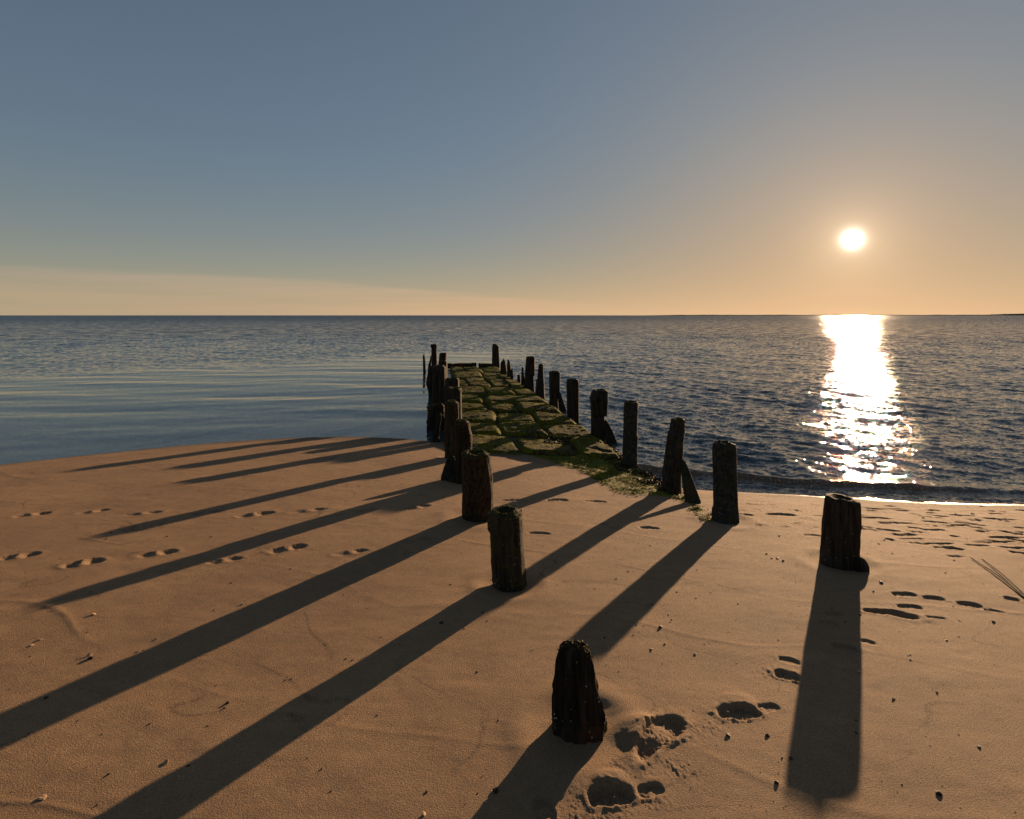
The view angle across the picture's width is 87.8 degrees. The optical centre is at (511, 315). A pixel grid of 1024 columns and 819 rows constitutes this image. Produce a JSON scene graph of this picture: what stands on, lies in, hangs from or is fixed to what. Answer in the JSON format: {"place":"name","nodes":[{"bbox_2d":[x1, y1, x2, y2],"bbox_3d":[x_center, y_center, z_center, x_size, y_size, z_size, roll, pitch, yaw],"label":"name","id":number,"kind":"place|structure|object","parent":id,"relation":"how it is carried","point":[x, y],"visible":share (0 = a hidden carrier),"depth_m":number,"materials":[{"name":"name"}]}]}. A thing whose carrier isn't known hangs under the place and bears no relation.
{"place":"outdoors","nodes":[
{"label":"outdoors","id":0,"kind":"place"},
{"bbox_2d":[0,370,1023,818],"bbox_3d":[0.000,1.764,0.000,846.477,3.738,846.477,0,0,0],"label":"beach sand","id":1,"kind":"structure","parent":0,"point":[368,540],"depth_m":2.68,"materials":[{"name":"beige sand"}]},
{"bbox_2d":[38,794,46,799],"bbox_3d":[-1.537,1.579,1.744,0.024,0.006,0.022,0,0,13],"label":"shell fragment","id":2,"kind":"object","parent":1,"relation":"on","point":[43,797],"visible":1,"depth_m":1.74,"materials":[{"name":"beige"}]},
{"bbox_2d":[427,355,431,374],"bbox_3d":[-2.797,1.881,18.061,0.149,1.038,0.056,0,0,0],"label":"leaning timber","id":3,"kind":"object","parent":1,"relation":"on","point":[429,364],"visible":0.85,"depth_m":18.04,"materials":[{"name":"brown wood"}]},
{"bbox_2d":[430,344,436,366],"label":"wooden post","id":4,"kind":"object","parent":1,"relation":"on","point":[434,353],"visible":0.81,"depth_m":19.44,"materials":[{"name":"brown wood"}]},
{"bbox_2d":[426,403,444,430],"bbox_3d":[-1.401,2.029,9.791,0.357,0.818,0.204,0,0,0],"label":"weed covered timber","id":5,"kind":"object","parent":1,"relation":"on","point":[434,410],"visible":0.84,"depth_m":9.71,"materials":[{"name":"brown wood"}]},
{"bbox_2d":[432,412,441,441],"bbox_3d":[-1.245,1.999,8.847,0.160,0.794,0.122,0,0,0],"label":"broken stub","id":6,"kind":"object","parent":1,"relation":"on","point":[435,437],"visible":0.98,"depth_m":8.81,"materials":[{"name":"brown wood"}]},
{"bbox_2d":[432,365,445,408],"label":"wooden post","id":7,"kind":"object","parent":1,"relation":"on","point":[438,382],"visible":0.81,"depth_m":11.62,"materials":[{"name":"brown wood"}]},
{"bbox_2d":[439,353,446,360],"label":"wooden post","id":8,"kind":"object","parent":1,"relation":"on","point":[442,356],"visible":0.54,"depth_m":16.69,"materials":[{"name":"brown wood"}]},
{"bbox_2d":[438,360,447,377],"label":"wooden post","id":9,"kind":"object","parent":1,"relation":"on","point":[443,362],"visible":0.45,"depth_m":14.62,"materials":[{"name":"brown wood"}]},
{"bbox_2d":[441,455,454,482],"bbox_3d":[-0.719,1.929,6.197,0.205,0.542,0.226,0,0,0],"label":"leaning timber","id":10,"kind":"object","parent":1,"relation":"on","point":[448,473],"visible":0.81,"depth_m":6.17,"materials":[{"name":"brown wood"}]},
{"bbox_2d":[444,400,459,457],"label":"wooden post","id":11,"kind":"object","parent":1,"relation":"on","point":[451,414],"visible":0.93,"depth_m":7.43,"materials":[{"name":"brown wood"}]},
{"bbox_2d":[445,377,459,402],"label":"wooden post","id":12,"kind":"object","parent":1,"relation":"on","point":[452,381],"visible":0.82,"depth_m":10.58,"materials":[{"name":"brown wood"}]},
{"bbox_2d":[447,386,461,418],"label":"wooden post","id":13,"kind":"object","parent":1,"relation":"on","point":[454,393],"visible":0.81,"depth_m":9.31,"materials":[{"name":"brown wood"}]},
{"bbox_2d":[450,366,463,372],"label":"mossy slab","id":14,"kind":"structure","parent":1,"relation":"on","point":[455,369],"depth_m":19.08,"materials":[{"name":"stone"}]},
{"bbox_2d":[447,363,476,368],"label":"cross beam","id":15,"kind":"structure","parent":1,"relation":"on","point":[461,365],"depth_m":20.66,"materials":[{"name":"brown wood"}]},
{"bbox_2d":[454,418,472,483],"bbox_3d":[-0.559,1.696,6.114,0.229,1.020,0.224,0,0,0],"label":"wooden post","id":16,"kind":"object","parent":1,"relation":"on","point":[463,435],"visible":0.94,"depth_m":6.03,"materials":[{"name":"brown wood"}]},
{"bbox_2d":[459,379,467,385],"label":"mossy slab","id":17,"kind":"structure","parent":1,"relation":"on","point":[461,384],"depth_m":15.07,"materials":[{"name":"stone"}]},
{"bbox_2d":[451,371,482,378],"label":"mossy slab","id":18,"kind":"structure","parent":1,"relation":"on","point":[476,374],"depth_m":17.31,"materials":[{"name":"stone"}]},
{"bbox_2d":[462,366,482,374],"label":"mossy slab","id":19,"kind":"structure","parent":1,"relation":"on","point":[467,369],"depth_m":19.00,"materials":[{"name":"stone"}]},
{"bbox_2d":[462,395,483,404],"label":"mossy slab","id":20,"kind":"structure","parent":1,"relation":"on","point":[472,399],"depth_m":12.24,"materials":[{"name":"stone"}]},
{"bbox_2d":[459,386,487,397],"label":"mossy slab","id":21,"kind":"structure","parent":1,"relation":"on","point":[475,391],"depth_m":13.57,"materials":[{"name":"stone"}]},
{"bbox_2d":[462,403,486,409],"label":"mossy slab","id":22,"kind":"structure","parent":1,"relation":"on","point":[472,405],"depth_m":11.35,"materials":[{"name":"stone"}]},
{"bbox_2d":[463,377,491,386],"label":"mossy slab","id":23,"kind":"structure","parent":1,"relation":"on","point":[478,382],"depth_m":15.31,"materials":[{"name":"stone"}]},
{"bbox_2d":[461,448,493,521],"bbox_3d":[-0.308,1.626,4.670,0.292,0.986,0.592,0,0,0],"label":"wooden post","id":24,"kind":"object","parent":1,"relation":"on","point":[477,491],"visible":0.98,"depth_m":4.55,"materials":[{"name":"brown wood"}]},
{"bbox_2d":[462,410,496,424],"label":"mossy slab","id":25,"kind":"structure","parent":1,"relation":"on","point":[490,417],"depth_m":10.29,"materials":[{"name":"stone"}]},
{"bbox_2d":[470,423,500,435],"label":"mossy slab","id":26,"kind":"structure","parent":1,"relation":"on","point":[482,430],"depth_m":9.14,"materials":[{"name":"stone"}]},
{"bbox_2d":[479,367,499,372],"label":"mossy slab","id":27,"kind":"structure","parent":1,"relation":"on","point":[491,370],"depth_m":19.25,"materials":[{"name":"stone"}]},
{"bbox_2d":[482,373,499,381],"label":"mossy slab","id":28,"kind":"structure","parent":1,"relation":"on","point":[486,376],"depth_m":17.13,"materials":[{"name":"stone"}]},
{"bbox_2d":[492,344,499,367],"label":"wooden post","id":29,"kind":"object","parent":1,"relation":"on","point":[495,356],"visible":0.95,"depth_m":20.66,"materials":[{"name":"brown wood"}]},
{"bbox_2d":[478,363,492,367],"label":"cross beam","id":30,"kind":"structure","parent":29,"relation":"attached to","point":[484,365],"depth_m":20.65,"materials":[{"name":"brown wood"}]},
{"bbox_2d":[472,435,520,453],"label":"mossy slab","id":31,"kind":"structure","parent":1,"relation":"on","point":[507,447],"depth_m":8.18,"materials":[{"name":"stone"}]},
{"bbox_2d":[488,379,509,388],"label":"mossy slab","id":32,"kind":"structure","parent":1,"relation":"on","point":[497,383],"depth_m":15.29,"materials":[{"name":"stone"}]},
{"bbox_2d":[484,387,515,394],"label":"mossy slab","id":33,"kind":"structure","parent":1,"relation":"on","point":[488,391],"depth_m":13.42,"materials":[{"name":"stone"}]},
{"bbox_2d":[487,401,518,413],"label":"mossy slab","id":34,"kind":"structure","parent":1,"relation":"on","point":[504,410],"depth_m":11.20,"materials":[{"name":"stone"}]},
{"bbox_2d":[496,373,509,379],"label":"mossy slab","id":35,"kind":"structure","parent":1,"relation":"on","point":[502,377],"depth_m":16.88,"materials":[{"name":"stone"}]},
{"bbox_2d":[500,359,506,374],"bbox_3d":[-0.276,1.924,17.844,0.226,0.952,0.222,0,0,-21],"label":"broken stub","id":36,"kind":"object","parent":1,"relation":"on","point":[503,369],"visible":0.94,"depth_m":17.77,"materials":[{"name":"brown wood"}]},
{"bbox_2d":[487,504,526,592],"bbox_3d":[-0.033,1.627,3.425,0.260,0.798,0.240,0,0,0],"label":"wooden post","id":37,"kind":"object","parent":1,"relation":"on","point":[505,530],"visible":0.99,"depth_m":3.34,"materials":[{"name":"brown wood"}]},
{"bbox_2d":[507,359,510,376],"bbox_3d":[-0.085,1.900,17.010,0.143,1.000,0.146,0,0,-22],"label":"broken stub","id":38,"kind":"object","parent":1,"relation":"on","point":[508,368],"visible":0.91,"depth_m":16.96,"materials":[{"name":"brown wood"}]},
{"bbox_2d":[510,369,513,379],"bbox_3d":[-0.001,2.019,16.380,0.101,0.762,0.110,0,0,0],"label":"broken stub","id":39,"kind":"object","parent":1,"relation":"on","point":[511,376],"visible":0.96,"depth_m":16.34,"materials":[{"name":"brown wood"}]},
{"bbox_2d":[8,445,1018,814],"bbox_3d":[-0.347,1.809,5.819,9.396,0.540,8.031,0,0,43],"label":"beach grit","id":40,"kind":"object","parent":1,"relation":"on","point":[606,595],"visible":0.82,"depth_m":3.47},
{"bbox_2d":[504,379,524,387],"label":"mossy slab","id":41,"kind":"structure","parent":1,"relation":"on","point":[514,384],"depth_m":15.04,"materials":[{"name":"stone"}]},
{"bbox_2d":[483,395,547,405],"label":"mossy slab","id":42,"kind":"structure","parent":1,"relation":"on","point":[512,400],"depth_m":12.30,"materials":[{"name":"stone"}]},
{"bbox_2d":[496,413,535,423],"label":"mossy slab","id":43,"kind":"structure","parent":1,"relation":"on","point":[501,418],"depth_m":10.20,"materials":[{"name":"stone"}]},
{"bbox_2d":[496,421,547,437],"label":"mossy slab","id":44,"kind":"structure","parent":1,"relation":"on","point":[522,431],"depth_m":9.22,"materials":[{"name":"stone"}]},
{"bbox_2d":[509,388,536,395],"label":"mossy slab","id":45,"kind":"structure","parent":1,"relation":"on","point":[520,392],"depth_m":13.50,"materials":[{"name":"stone"}]},
{"bbox_2d":[521,367,524,386],"bbox_3d":[0.314,1.919,14.910,0.132,0.962,0.127,0,0,0],"label":"broken stub","id":46,"kind":"object","parent":1,"relation":"on","point":[522,378],"visible":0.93,"depth_m":14.88,"materials":[{"name":"brown wood"}]},
{"bbox_2d":[452,367,599,452],"bbox_3d":[-0.434,1.977,14.211,2.380,0.170,13.022,0,0,-7],"label":"stone algae","id":47,"kind":"object","parent":1,"relation":"on","point":[465,403],"visible":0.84,"depth_m":10.74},
{"bbox_2d":[525,356,534,391],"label":"wooden post","id":48,"kind":"object","parent":1,"relation":"on","point":[529,372],"visible":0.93,"depth_m":14.58,"materials":[{"name":"brown wood"}]},
{"bbox_2d":[517,402,561,415],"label":"mossy slab","id":49,"kind":"structure","parent":1,"relation":"on","point":[525,408],"depth_m":11.08,"materials":[{"name":"stone"}]},
{"bbox_2d":[535,364,544,398],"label":"wooden post","id":50,"kind":"object","parent":1,"relation":"on","point":[540,389],"visible":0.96,"depth_m":13.30,"materials":[{"name":"brown wood"}]},
{"bbox_2d":[516,438,575,455],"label":"mossy slab","id":51,"kind":"structure","parent":1,"relation":"on","point":[526,448],"depth_m":7.96,"materials":[{"name":"stone"}]},
{"bbox_2d":[532,412,575,425],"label":"mossy slab","id":52,"kind":"structure","parent":1,"relation":"on","point":[554,420],"depth_m":10.00,"materials":[{"name":"stone"}]},
{"bbox_2d":[549,370,559,408],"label":"wooden post","id":53,"kind":"object","parent":1,"relation":"on","point":[554,382],"visible":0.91,"depth_m":11.73,"materials":[{"name":"brown wood"}]},
{"bbox_2d":[558,391,566,411],"bbox_3d":[1.103,2.030,11.664,0.196,0.740,0.288,0,0,0],"label":"leaning timber","id":54,"kind":"object","parent":1,"relation":"on","point":[561,405],"visible":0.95,"depth_m":11.63,"materials":[{"name":"brown wood"}]},
{"bbox_2d":[542,425,593,438],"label":"mossy slab","id":55,"kind":"structure","parent":1,"relation":"on","point":[568,431],"depth_m":9.17,"materials":[{"name":"stone"}]},
{"bbox_2d":[566,378,578,422],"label":"wooden post","id":56,"kind":"object","parent":1,"relation":"on","point":[572,388],"visible":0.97,"depth_m":10.39,"materials":[{"name":"brown wood"}]},
{"bbox_2d":[549,639,607,744],"bbox_3d":[0.262,1.608,2.123,0.232,0.658,0.194,0,0,0],"label":"wooden post","id":57,"kind":"object","parent":1,"relation":"on","point":[578,715],"visible":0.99,"depth_m":2.07,"materials":[{"name":"brown wood"}]},
{"bbox_2d":[570,437,619,458],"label":"mossy slab","id":58,"kind":"structure","parent":1,"relation":"on","point":[597,448],"depth_m":7.99,"materials":[{"name":"stone"}]},
{"bbox_2d":[589,389,607,441],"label":"wooden post","id":59,"kind":"object","parent":1,"relation":"on","point":[598,398],"visible":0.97,"depth_m":8.81,"materials":[{"name":"brown wood"}]},
{"bbox_2d":[498,438,711,521],"bbox_3d":[0.772,2.320,8.155,2.602,0.910,6.682,0,0,0],"label":"green algae","id":60,"kind":"object","parent":1,"relation":"on","point":[610,473],"visible":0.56,"depth_m":6.79,"materials":[{"name":"green plant"}]},
{"bbox_2d":[604,420,616,443],"bbox_3d":[1.613,2.143,8.739,0.193,0.812,0.371,0,0,-36],"label":"leaning timber","id":61,"kind":"object","parent":1,"relation":"on","point":[610,438],"visible":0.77,"depth_m":8.77,"materials":[{"name":"brown wood"}]},
{"bbox_2d":[544,420,683,495],"bbox_3d":[1.418,2.522,10.276,1.607,1.165,8.894,0,0,4],"label":"seaweed","id":62,"kind":"object","parent":1,"relation":"on","point":[655,481],"visible":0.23,"depth_m":7.08,"materials":[{"name":"green plant"}]},
{"bbox_2d":[622,400,637,467],"bbox_3d":[1.711,1.826,7.674,0.223,1.092,0.815,0,0,15],"label":"wooden post","id":63,"kind":"object","parent":1,"relation":"on","point":[630,442],"visible":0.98,"depth_m":7.60,"materials":[{"name":"brown wood"}]},
{"bbox_2d":[662,417,684,493],"bbox_3d":[1.893,1.766,6.231,0.234,1.088,0.530,0,0,26],"label":"wooden post","id":64,"kind":"object","parent":1,"relation":"on","point":[671,470],"visible":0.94,"depth_m":6.16,"materials":[{"name":"brown wood"}]},
{"bbox_2d":[681,459,700,503],"bbox_3d":[1.954,1.959,5.845,0.169,0.600,0.702,0,0,13],"label":"leaning timber","id":65,"kind":"object","parent":1,"relation":"on","point":[691,495],"visible":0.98,"depth_m":5.78,"materials":[{"name":"brown wood"}]},
{"bbox_2d":[710,440,739,524],"bbox_3d":[2.068,1.738,5.187,0.255,0.936,0.722,0,0,20],"label":"wooden post","id":66,"kind":"object","parent":1,"relation":"on","point":[725,509],"visible":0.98,"depth_m":5.11,"materials":[{"name":"brown wood"}]},
{"bbox_2d":[819,493,861,570],"bbox_3d":[2.392,1.712,3.887,0.269,0.788,0.259,0,0,0],"label":"wooden post","id":67,"kind":"object","parent":1,"relation":"on","point":[841,529],"visible":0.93,"depth_m":3.79,"materials":[{"name":"brown wood"}]},
{"bbox_2d":[855,557,869,571],"bbox_3d":[2.469,1.823,3.756,0.096,0.239,0.065,0,0,0],"label":"broken stub","id":68,"kind":"object","parent":1,"relation":"on","point":[861,564],"visible":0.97,"depth_m":3.73,"materials":[{"name":"brown wood"}]},
{"bbox_2d":[972,558,1023,596],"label":"stick","id":69,"kind":"object","parent":1,"relation":"on","point":[1020,591],"visible":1,"depth_m":3.51,"materials":[{"name":"brown wood"}]},
{"bbox_2d":[0,315,1023,503],"bbox_3d":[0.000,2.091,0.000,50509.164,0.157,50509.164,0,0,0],"label":"sea water","id":70,"kind":"structure","parent":0,"point":[926,408],"depth_m":16.09,"materials":[{"name":"blue liquid"}]},
{"bbox_2d":[423,354,425,372],"bbox_3d":[-3.237,1.900,19.635,0.137,1.000,0.110,0,0,0],"label":"thin stake","id":71,"kind":"object","parent":70,"relation":"in","point":[424,367],"visible":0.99,"depth_m":19.59,"materials":[{"name":"brown wood"}]},
{"bbox_2d":[426,366,432,396],"bbox_3d":[-2.091,1.855,13.865,0.290,1.091,0.214,0,0,-21],"label":"weed covered timber","id":72,"kind":"object","parent":70,"relation":"in","point":[429,381],"visible":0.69,"depth_m":13.79,"materials":[{"name":"brown wood"}]},
{"bbox_2d":[0,0,1023,314],"label":"sky","id":73,"kind":"structure","parent":0,"point":[158,157],"materials":[{"name":"blue"}]},
{"bbox_2d":[986,313,1023,314],"bbox_3d":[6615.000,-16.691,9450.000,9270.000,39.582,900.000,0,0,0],"label":"distant shore","id":74,"kind":"structure","parent":0,"point":[1006,314],"depth_m":9244.60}
]}

